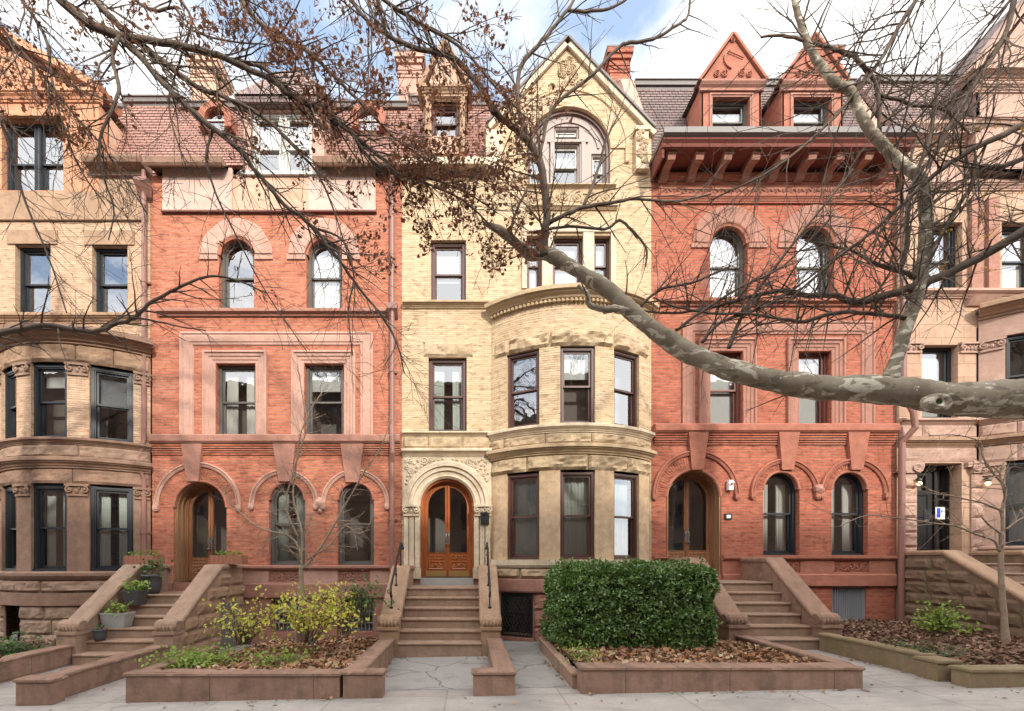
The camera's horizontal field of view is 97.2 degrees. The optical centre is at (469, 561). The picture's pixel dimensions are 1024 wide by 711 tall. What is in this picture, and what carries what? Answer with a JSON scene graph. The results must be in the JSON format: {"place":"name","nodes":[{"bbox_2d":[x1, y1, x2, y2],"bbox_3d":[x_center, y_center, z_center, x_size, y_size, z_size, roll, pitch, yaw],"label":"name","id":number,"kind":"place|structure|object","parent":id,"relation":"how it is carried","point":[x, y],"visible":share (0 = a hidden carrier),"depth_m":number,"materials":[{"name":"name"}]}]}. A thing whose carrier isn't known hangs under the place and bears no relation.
{"place":"outdoors","nodes":[
{"label":"outdoors","id":0,"kind":"place"},
{"bbox_2d":[0,641,55,657],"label":"garden soil","id":1,"kind":"structure","parent":0,"point":[45,642],"depth_m":9.67,"materials":[{"name":"brown soil"}]},
{"bbox_2d":[0,628,55,656],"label":"leafy shrub","id":2,"kind":"object","parent":1,"relation":"on","point":[10,649],"visible":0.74,"depth_m":8.40,"materials":[{"name":"green plant"}]},
{"bbox_2d":[0,638,55,657],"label":"fallen leaves","id":3,"kind":"object","parent":1,"relation":"on","point":[38,641],"visible":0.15,"depth_m":9.42,"materials":[{"name":"brown plant"}]},
{"bbox_2d":[202,638,377,668],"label":"garden soil","id":4,"kind":"structure","parent":0,"point":[341,667],"depth_m":8.04,"materials":[{"name":"brown soil"}]},
{"bbox_2d":[126,634,247,669],"bbox_3d":[-4.313,1.437,6.901,1.839,0.662,1.561,0,0,0],"label":"ground cover","id":5,"kind":"object","parent":4,"relation":"on","point":[211,656],"visible":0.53,"depth_m":6.77,"materials":[{"name":"green plant"}]},
{"bbox_2d":[202,585,290,645],"bbox_3d":[-3.856,0.924,7.708,1.536,1.042,1.159,0,0,0],"label":"yellow shrub","id":6,"kind":"object","parent":4,"relation":"on","point":[244,633],"visible":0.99,"depth_m":7.69,"materials":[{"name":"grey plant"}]},
{"bbox_2d":[163,635,378,669],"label":"fallen leaves","id":7,"kind":"object","parent":4,"relation":"on","point":[350,641],"visible":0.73,"depth_m":7.91,"materials":[{"name":"brown plant"}]},
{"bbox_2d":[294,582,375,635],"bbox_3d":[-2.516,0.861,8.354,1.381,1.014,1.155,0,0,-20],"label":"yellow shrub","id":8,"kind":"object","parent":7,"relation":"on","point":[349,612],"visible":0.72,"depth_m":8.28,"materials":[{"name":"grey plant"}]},
{"bbox_2d":[244,638,318,667],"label":"ground cover","id":9,"kind":"object","parent":4,"relation":"on","point":[259,656],"visible":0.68,"depth_m":6.95,"materials":[{"name":"green plant"}]},
{"bbox_2d":[210,336,402,641],"bbox_3d":[-3.163,-1.310,8.425,3.734,5.616,1.323,0,0,12],"label":"bare tree","id":10,"kind":"object","parent":4,"relation":"on","point":[299,637],"visible":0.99,"depth_m":8.39,"materials":[{"name":"brown plant"}]},
{"bbox_2d":[254,581,369,645],"bbox_3d":[-2.738,0.911,8.037,1.913,1.139,1.540,0,0,0],"label":"yellow shrub","id":11,"kind":"object","parent":4,"relation":"on","point":[303,624],"visible":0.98,"depth_m":7.90,"materials":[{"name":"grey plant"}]},
{"bbox_2d":[334,569,399,624],"bbox_3d":[-1.975,0.677,8.566,1.297,1.068,1.015,0,0,0],"label":"leafy shrub","id":12,"kind":"object","parent":4,"relation":"on","point":[359,595],"visible":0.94,"depth_m":8.56,"materials":[{"name":"green plant"}]},
{"bbox_2d":[220,640,558,654],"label":"front yards","id":13,"kind":"structure","parent":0,"point":[521,648],"depth_m":9.54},
{"bbox_2d":[0,30,179,641],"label":"tan brownstone house","id":14,"kind":"structure","parent":13,"relation":"on","point":[75,487],"depth_m":10.83,"materials":[{"name":"stone"}]},
{"bbox_2d":[4,487,15,570],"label":"window","id":15,"kind":"structure","parent":14,"relation":"in","point":[10,498],"depth_m":10.82,"materials":[{"name":"glass"}]},
{"bbox_2d":[5,370,15,438],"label":"window","id":16,"kind":"structure","parent":14,"relation":"in","point":[10,378],"depth_m":10.82,"materials":[{"name":"glass"}]},
{"bbox_2d":[7,124,62,189],"bbox_3d":[-11.038,-9.935,11.668,0.760,1.759,1.185,0,0,0],"label":"window","id":17,"kind":"structure","parent":14,"relation":"in","point":[11,185],"depth_m":11.42,"materials":[{"name":"glass"}]},
{"bbox_2d":[20,248,50,311],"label":"window","id":18,"kind":"structure","parent":14,"relation":"in","point":[35,268],"depth_m":11.42,"materials":[{"name":"glass"}]},
{"bbox_2d":[32,484,66,570],"bbox_3d":[-9.620,-0.780,10.590,0.850,2.020,0.535,0,0,0],"label":"window","id":19,"kind":"structure","parent":14,"relation":"in","point":[50,500],"depth_m":10.55,"materials":[{"name":"glass"}]},
{"bbox_2d":[32,364,66,436],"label":"window","id":20,"kind":"structure","parent":14,"relation":"in","point":[50,380],"depth_m":10.51,"materials":[{"name":"glass"}]},
{"bbox_2d":[38,124,62,189],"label":"window","id":21,"kind":"structure","parent":14,"relation":"in","point":[42,179],"depth_m":11.15,"materials":[{"name":"paint"}]},
{"bbox_2d":[90,485,132,570],"bbox_3d":[-8.545,-0.780,10.848,0.850,2.020,0.535,0,0,-27],"label":"window","id":22,"kind":"structure","parent":14,"relation":"in","point":[101,528],"depth_m":10.75,"materials":[{"name":"glass"}]},
{"bbox_2d":[96,249,127,311],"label":"window","id":23,"kind":"structure","parent":14,"relation":"in","point":[110,259],"depth_m":11.48,"materials":[{"name":"glass"}]},
{"bbox_2d":[91,366,132,442],"bbox_3d":[-8.545,-3.685,10.848,0.850,1.750,0.535,0,0,-27],"label":"window","id":24,"kind":"structure","parent":14,"relation":"in","point":[111,389],"depth_m":10.76,"materials":[{"name":"glass"}]},
{"bbox_2d":[54,564,244,665],"bbox_3d":[-6.563,1.031,9.626,2.274,1.942,2.708,0,0,0],"label":"stoop","id":25,"kind":"object","parent":13,"relation":"on","point":[164,616],"visible":0.81,"depth_m":9.14,"materials":[{"name":"brown stone"}]},
{"bbox_2d":[91,620,107,640],"bbox_3d":[-7.061,1.312,8.622,0.276,0.385,0.274,0,0,0],"label":"plant pot","id":26,"kind":"object","parent":25,"relation":"on","point":[98,634],"visible":1,"depth_m":8.55,"materials":[{"name":"grey ceramic"}]},
{"bbox_2d":[99,600,135,627],"bbox_3d":[-7.065,1.029,8.989,0.686,0.551,0.373,0,0,0],"label":"plant pot","id":27,"kind":"object","parent":25,"relation":"on","point":[111,617],"visible":0.99,"depth_m":8.88,"materials":[{"name":"grey concrete"}]},
{"bbox_2d":[117,575,150,604],"bbox_3d":[-7.016,0.594,9.426,0.605,0.622,0.540,0,0,-31],"label":"plant pot","id":28,"kind":"object","parent":25,"relation":"on","point":[138,595],"visible":1,"depth_m":9.35,"materials":[{"name":"grey ceramic"}]},
{"bbox_2d":[124,549,164,563],"bbox_3d":[-7.500,-0.122,10.396,0.736,0.354,0.308,0,0,0],"label":"window box","id":29,"kind":"object","parent":25,"relation":"on","point":[133,559],"visible":0.98,"depth_m":10.25,"materials":[{"name":"red ceramic"}]},
{"bbox_2d":[131,554,173,593],"bbox_3d":[-7.027,0.255,9.976,0.821,0.899,0.706,0,0,0],"label":"plant pot","id":30,"kind":"object","parent":25,"relation":"on","point":[155,580],"visible":0.95,"depth_m":9.90,"materials":[{"name":"grey ceramic"}]},
{"bbox_2d":[209,549,247,563],"bbox_3d":[-5.550,-0.122,10.396,0.736,0.354,0.308,0,0,0],"label":"window box","id":31,"kind":"object","parent":25,"relation":"on","point":[227,558],"visible":1,"depth_m":10.25,"materials":[{"name":"red"}]},
{"bbox_2d":[142,49,425,643],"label":"pale red brick house","id":32,"kind":"structure","parent":13,"relation":"on","point":[224,413],"depth_m":11.00,"materials":[{"name":"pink brick"}]},
{"bbox_2d":[219,366,254,433],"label":"window","id":33,"kind":"structure","parent":32,"relation":"in","point":[236,383],"depth_m":11.35,"materials":[{"name":"clear glass"}]},
{"bbox_2d":[222,242,253,307],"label":"window","id":34,"kind":"structure","parent":32,"relation":"in","point":[246,274],"depth_m":11.65,"materials":[{"name":"glass"}]},
{"bbox_2d":[253,114,300,169],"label":"window","id":35,"kind":"structure","parent":32,"relation":"in","point":[273,163],"depth_m":11.24,"materials":[{"name":"glass"}]},
{"bbox_2d":[273,598,298,630],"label":"window","id":36,"kind":"structure","parent":32,"relation":"in","point":[284,626],"depth_m":11.17,"materials":[{"name":"grey paint"}]},
{"bbox_2d":[271,484,304,564],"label":"window","id":37,"kind":"structure","parent":32,"relation":"in","point":[283,557],"depth_m":11.33,"materials":[{"name":"glass"}]},
{"bbox_2d":[283,114,311,169],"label":"window","id":38,"kind":"structure","parent":32,"relation":"in","point":[288,122],"depth_m":11.11,"materials":[{"name":"glass"}]},
{"bbox_2d":[306,366,343,433],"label":"window","id":39,"kind":"structure","parent":32,"relation":"in","point":[332,407],"depth_m":11.33,"materials":[{"name":"clear glass"}]},
{"bbox_2d":[308,243,341,307],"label":"window","id":40,"kind":"structure","parent":32,"relation":"in","point":[330,289],"depth_m":11.33,"materials":[{"name":"glass"}]},
{"bbox_2d":[338,484,373,564],"bbox_3d":[-2.783,-0.935,11.677,0.910,2.063,1.185,0,0,0],"label":"window","id":41,"kind":"structure","parent":32,"relation":"in","point":[358,504],"depth_m":12.27,"materials":[{"name":"glass"}]},
{"bbox_2d":[344,598,373,630],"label":"window","id":42,"kind":"structure","parent":32,"relation":"in","point":[369,626],"depth_m":11.21,"materials":[{"name":"grey paint"}]},
{"bbox_2d":[377,565,501,657],"bbox_3d":[-0.557,0.981,9.675,2.335,1.801,2.610,0,0,0],"label":"stoop","id":43,"kind":"object","parent":13,"relation":"on","point":[443,620],"visible":0.94,"depth_m":8.96,"materials":[{"name":"brown stone"}]},
{"bbox_2d":[389,542,403,608],"bbox_3d":[-1.530,0.243,9.511,0.090,1.368,1.623,0,0,0],"label":"handrail","id":44,"kind":"object","parent":43,"relation":"on","point":[401,547],"visible":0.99,"depth_m":9.38,"materials":[{"name":"black metal"}]},
{"bbox_2d":[485,542,490,608],"bbox_3d":[0.400,0.243,9.511,0.090,1.368,1.623,0,0,0],"label":"handrail","id":45,"kind":"object","parent":43,"relation":"on","point":[488,573],"visible":1,"depth_m":9.22,"materials":[{"name":"black metal"}]},
{"bbox_2d":[400,35,659,641],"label":"buff brick house","id":46,"kind":"structure","parent":13,"relation":"on","point":[535,461],"depth_m":10.95,"materials":[{"name":"beige brick"}]},
{"bbox_2d":[432,106,459,135],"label":"window","id":47,"kind":"structure","parent":46,"relation":"in","point":[446,120],"depth_m":11.27,"materials":[{"name":"glass"}]},
{"bbox_2d":[429,359,466,430],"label":"window","id":48,"kind":"structure","parent":46,"relation":"in","point":[451,374],"depth_m":11.32,"materials":[{"name":"clear glass"}]},
{"bbox_2d":[431,243,465,299],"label":"window","id":49,"kind":"structure","parent":46,"relation":"in","point":[448,269],"depth_m":11.30,"materials":[{"name":"glass"}]},
{"bbox_2d":[503,592,532,634],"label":"window","id":50,"kind":"structure","parent":46,"relation":"in","point":[511,598],"depth_m":11.38,"materials":[{"name":"black metal"}]},
{"bbox_2d":[507,473,538,559],"bbox_3d":[1.382,-1.055,10.797,0.820,2.030,0.535,0,0,26],"label":"window","id":51,"kind":"structure","parent":46,"relation":"in","point":[523,489],"depth_m":10.76,"materials":[{"name":"glass"}]},
{"bbox_2d":[507,350,538,428],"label":"window","id":52,"kind":"structure","parent":46,"relation":"in","point":[523,369],"depth_m":11.01,"materials":[{"name":"clear glass"}]},
{"bbox_2d":[527,239,540,288],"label":"window","id":53,"kind":"structure","parent":46,"relation":"in","point":[533,281],"depth_m":11.21,"materials":[{"name":"glass"}]},
{"bbox_2d":[530,156,539,182],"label":"window","id":54,"kind":"structure","parent":46,"relation":"in","point":[534,165],"depth_m":11.36,"materials":[{"name":"glass"}]},
{"bbox_2d":[549,145,578,182],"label":"window","id":55,"kind":"structure","parent":46,"relation":"in","point":[573,177],"depth_m":11.36,"materials":[{"name":"glass"}]},
{"bbox_2d":[554,128,578,138],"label":"window","id":56,"kind":"structure","parent":46,"relation":"in","point":[571,133],"depth_m":11.21,"materials":[{"name":"glass"}]},
{"bbox_2d":[553,239,581,283],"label":"window","id":57,"kind":"structure","parent":46,"relation":"in","point":[570,247],"depth_m":11.31,"materials":[{"name":"glass"}]},
{"bbox_2d":[528,110,608,182],"bbox_3d":[2.435,-10.125,11.150,2.020,1.967,0.180,0,0,0],"label":"arched attic window","id":58,"kind":"structure","parent":46,"relation":"in","point":[589,146],"depth_m":11.12,"materials":[{"name":"beige paint"}]},
{"bbox_2d":[560,472,594,559],"bbox_3d":[2.470,-1.055,10.419,0.800,2.010,0.287,0,0,0],"label":"window","id":59,"kind":"structure","parent":46,"relation":"in","point":[576,488],"depth_m":10.52,"materials":[{"name":"glass"}]},
{"bbox_2d":[560,348,594,422],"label":"window","id":60,"kind":"structure","parent":46,"relation":"in","point":[576,364],"depth_m":10.50,"materials":[{"name":"clear glass"}]},
{"bbox_2d":[591,156,604,182],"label":"window","id":61,"kind":"structure","parent":46,"relation":"in","point":[601,173],"depth_m":11.21,"materials":[{"name":"glass"}]},
{"bbox_2d":[594,239,608,279],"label":"window","id":62,"kind":"structure","parent":46,"relation":"in","point":[601,246],"depth_m":11.17,"materials":[{"name":"glass"}]},
{"bbox_2d":[614,473,636,559],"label":"window","id":63,"kind":"structure","parent":46,"relation":"in","point":[621,517],"depth_m":10.77,"materials":[{"name":"glass"}]},
{"bbox_2d":[614,350,636,426],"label":"window","id":64,"kind":"structure","parent":46,"relation":"in","point":[621,392],"depth_m":11.06,"materials":[{"name":"clear glass"}]},
{"bbox_2d":[668,557,843,649],"bbox_3d":[5.900,0.826,9.675,2.160,1.852,2.610,0,0,0],"label":"stoop","id":65,"kind":"object","parent":13,"relation":"on","point":[774,599],"visible":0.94,"depth_m":8.96,"materials":[{"name":"brown stone"}]},
{"bbox_2d":[634,31,921,620],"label":"deep red brick house","id":66,"kind":"structure","parent":13,"relation":"on","point":[728,492],"depth_m":11.00,"materials":[{"name":"brick"}]},
{"bbox_2d":[710,354,739,422],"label":"window","id":67,"kind":"structure","parent":66,"relation":"in","point":[724,395],"depth_m":11.33,"materials":[{"name":"clear glass"}]},
{"bbox_2d":[710,230,743,296],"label":"window","id":68,"kind":"structure","parent":66,"relation":"in","point":[739,280],"depth_m":11.35,"materials":[{"name":"glass"}]},
{"bbox_2d":[713,102,745,125],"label":"window","id":69,"kind":"structure","parent":66,"relation":"in","point":[735,116],"depth_m":11.09,"materials":[{"name":"glass"}]},
{"bbox_2d":[763,473,795,554],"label":"window","id":70,"kind":"structure","parent":66,"relation":"in","point":[779,491],"depth_m":11.35,"materials":[{"name":"glass"}]},
{"bbox_2d":[794,102,826,125],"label":"window","id":71,"kind":"structure","parent":66,"relation":"in","point":[799,107],"depth_m":11.09,"materials":[{"name":"glass"}]},
{"bbox_2d":[799,354,826,422],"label":"window","id":72,"kind":"structure","parent":66,"relation":"in","point":[810,411],"depth_m":11.33,"materials":[{"name":"clear glass"}]},
{"bbox_2d":[797,230,828,292],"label":"window","id":73,"kind":"structure","parent":66,"relation":"in","point":[821,287],"depth_m":11.35,"materials":[{"name":"glass"}]},
{"bbox_2d":[832,473,863,554],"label":"window","id":74,"kind":"structure","parent":66,"relation":"in","point":[847,492],"depth_m":11.35,"materials":[{"name":"glass"}]},
{"bbox_2d":[855,0,1023,620],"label":"rose stone house","id":75,"kind":"structure","parent":13,"relation":"on","point":[986,342],"depth_m":10.95,"materials":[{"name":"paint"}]},
{"bbox_2d":[922,348,950,417],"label":"window","id":76,"kind":"structure","parent":75,"relation":"in","point":[936,362],"depth_m":11.35,"materials":[{"name":"glass"}]},
{"bbox_2d":[928,227,954,287],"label":"window","id":77,"kind":"structure","parent":75,"relation":"in","point":[944,240],"depth_m":11.25,"materials":[{"name":"glass"}]},
{"bbox_2d":[1002,227,1023,287],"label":"window","id":78,"kind":"structure","parent":75,"relation":"in","point":[1015,279],"depth_m":11.35,"materials":[{"name":"glass"}]},
{"bbox_2d":[1005,461,1023,545],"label":"window","id":79,"kind":"structure","parent":75,"relation":"in","point":[1016,532],"depth_m":10.79,"materials":[{"name":"glass"}]},
{"bbox_2d":[1005,334,1023,378],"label":"window","id":80,"kind":"structure","parent":75,"relation":"in","point":[1014,345],"depth_m":10.98,"materials":[{"name":"glass"}]},
{"bbox_2d":[904,550,1023,637],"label":"stoop","id":81,"kind":"object","parent":13,"relation":"on","point":[968,582],"visible":0.79,"depth_m":9.72,"materials":[{"name":"brown stone"}]},
{"bbox_2d":[385,655,566,689],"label":"bluestone path","id":82,"kind":"structure","parent":0,"point":[433,673],"depth_m":7.16,"materials":[{"name":"grey stone"}]},
{"bbox_2d":[0,0,1017,102],"label":"sky","id":83,"kind":"structure","parent":0,"point":[687,54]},
{"bbox_2d":[0,650,1023,710],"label":"sidewalk","id":84,"kind":"structure","parent":0,"point":[886,688],"depth_m":5.67,"materials":[{"name":"concrete"}]},
{"bbox_2d":[0,645,73,683],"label":"garden wall","id":85,"kind":"structure","parent":84,"relation":"on","point":[30,662],"depth_m":7.63,"materials":[{"name":"brown stone"}]},
{"bbox_2d":[12,645,168,705],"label":"garden wall","id":86,"kind":"structure","parent":84,"relation":"on","point":[53,688],"depth_m":6.44,"materials":[{"name":"brown stone"}]},
{"bbox_2d":[123,646,343,702],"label":"planter wall","id":87,"kind":"structure","parent":84,"relation":"on","point":[151,683],"depth_m":5.93,"materials":[{"name":"brown stone"}]},
{"bbox_2d":[0,0,572,430],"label":"oak tree","id":88,"kind":"object","parent":84,"relation":"on","point":[125,36],"visible":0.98,"depth_m":4.64,"materials":[{"name":"brown plant"}]},
{"bbox_2d":[341,638,394,698],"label":"garden wall","id":89,"kind":"structure","parent":84,"relation":"on","point":[363,674],"depth_m":5.91,"materials":[{"name":"brown stone"}]},
{"bbox_2d":[471,638,516,695],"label":"garden wall","id":90,"kind":"structure","parent":84,"relation":"on","point":[497,678],"depth_m":5.91,"materials":[{"name":"brown stone"}]},
{"bbox_2d":[49,686,1018,710],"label":"stray leaves","id":91,"kind":"object","parent":84,"relation":"on","point":[602,700],"visible":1,"depth_m":5.64,"materials":[{"name":"brown plant"}]},
{"bbox_2d":[69,652,1012,704],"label":"blown leaves","id":92,"kind":"object","parent":84,"relation":"on","point":[590,693],"visible":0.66,"depth_m":5.90,"materials":[{"name":"brown plant"}]},
{"bbox_2d":[539,637,576,688],"bbox_3d":[1.460,1.700,7.570,0.149,0.384,2.886,0,0,0],"label":"edging stone","id":93,"kind":"object","parent":84,"relation":"on","point":[566,669],"visible":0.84,"depth_m":7.03,"materials":[{"name":"brown stone"}]},
{"bbox_2d":[273,0,1023,420],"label":"plane tree","id":94,"kind":"object","parent":84,"relation":"on","point":[991,398],"visible":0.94,"depth_m":4.96,"materials":[{"name":"grey plant"}]},
{"bbox_2d":[575,635,865,693],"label":"planter wall","id":95,"kind":"structure","parent":84,"relation":"on","point":[645,677],"depth_m":5.91,"materials":[{"name":"brown stone"}]},
{"bbox_2d":[817,633,1023,687],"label":"planter wall","id":96,"kind":"structure","parent":84,"relation":"on","point":[933,667],"depth_m":6.36,"materials":[{"name":"beige stone"}]},
{"bbox_2d":[538,629,798,663],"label":"garden soil","id":97,"kind":"structure","parent":0,"point":[565,653],"depth_m":7.31,"materials":[{"name":"brown soil"}]},
{"bbox_2d":[557,637,603,663],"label":"ground cover","id":98,"kind":"object","parent":97,"relation":"on","point":[578,648],"visible":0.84,"depth_m":6.66,"materials":[{"name":"green plant"}]},
{"bbox_2d":[540,556,722,650],"bbox_3d":[2.811,0.751,8.162,2.899,1.723,2.026,0,0,0],"label":"clipped hedge","id":99,"kind":"object","parent":97,"relation":"on","point":[639,597],"visible":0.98,"depth_m":7.45,"materials":[{"name":"green plant"}]},
{"bbox_2d":[554,636,826,663],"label":"fallen leaves","id":100,"kind":"object","parent":97,"relation":"on","point":[723,646],"visible":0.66,"depth_m":6.93,"materials":[{"name":"brown plant"}]},
{"bbox_2d":[846,621,1023,664],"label":"garden soil","id":101,"kind":"structure","parent":0,"point":[1015,658],"depth_m":7.95,"materials":[{"name":"brown soil"}]},
{"bbox_2d":[798,417,1023,643],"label":"bare tree","id":102,"kind":"object","parent":101,"relation":"on","point":[1004,627],"visible":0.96,"depth_m":7.89,"materials":[{"name":"brown plant"}]},
{"bbox_2d":[862,631,992,660],"bbox_3d":[6.901,1.301,6.971,1.186,0.426,1.449,0,0,-31],"label":"ground cover","id":103,"kind":"object","parent":101,"relation":"on","point":[942,652],"visible":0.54,"depth_m":6.80,"materials":[{"name":"green plant"}]},
{"bbox_2d":[840,618,1023,664],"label":"fallen leaves","id":104,"kind":"object","parent":101,"relation":"on","point":[868,629],"visible":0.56,"depth_m":8.12,"materials":[{"name":"brown plant"}]},
{"bbox_2d":[910,597,983,635],"bbox_3d":[9.408,1.109,8.850,0.957,0.835,1.035,0,0,-30],"label":"leafy shrub","id":105,"kind":"object","parent":101,"relation":"on","point":[935,621],"visible":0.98,"depth_m":8.86,"materials":[{"name":"green plant"}]}
]}

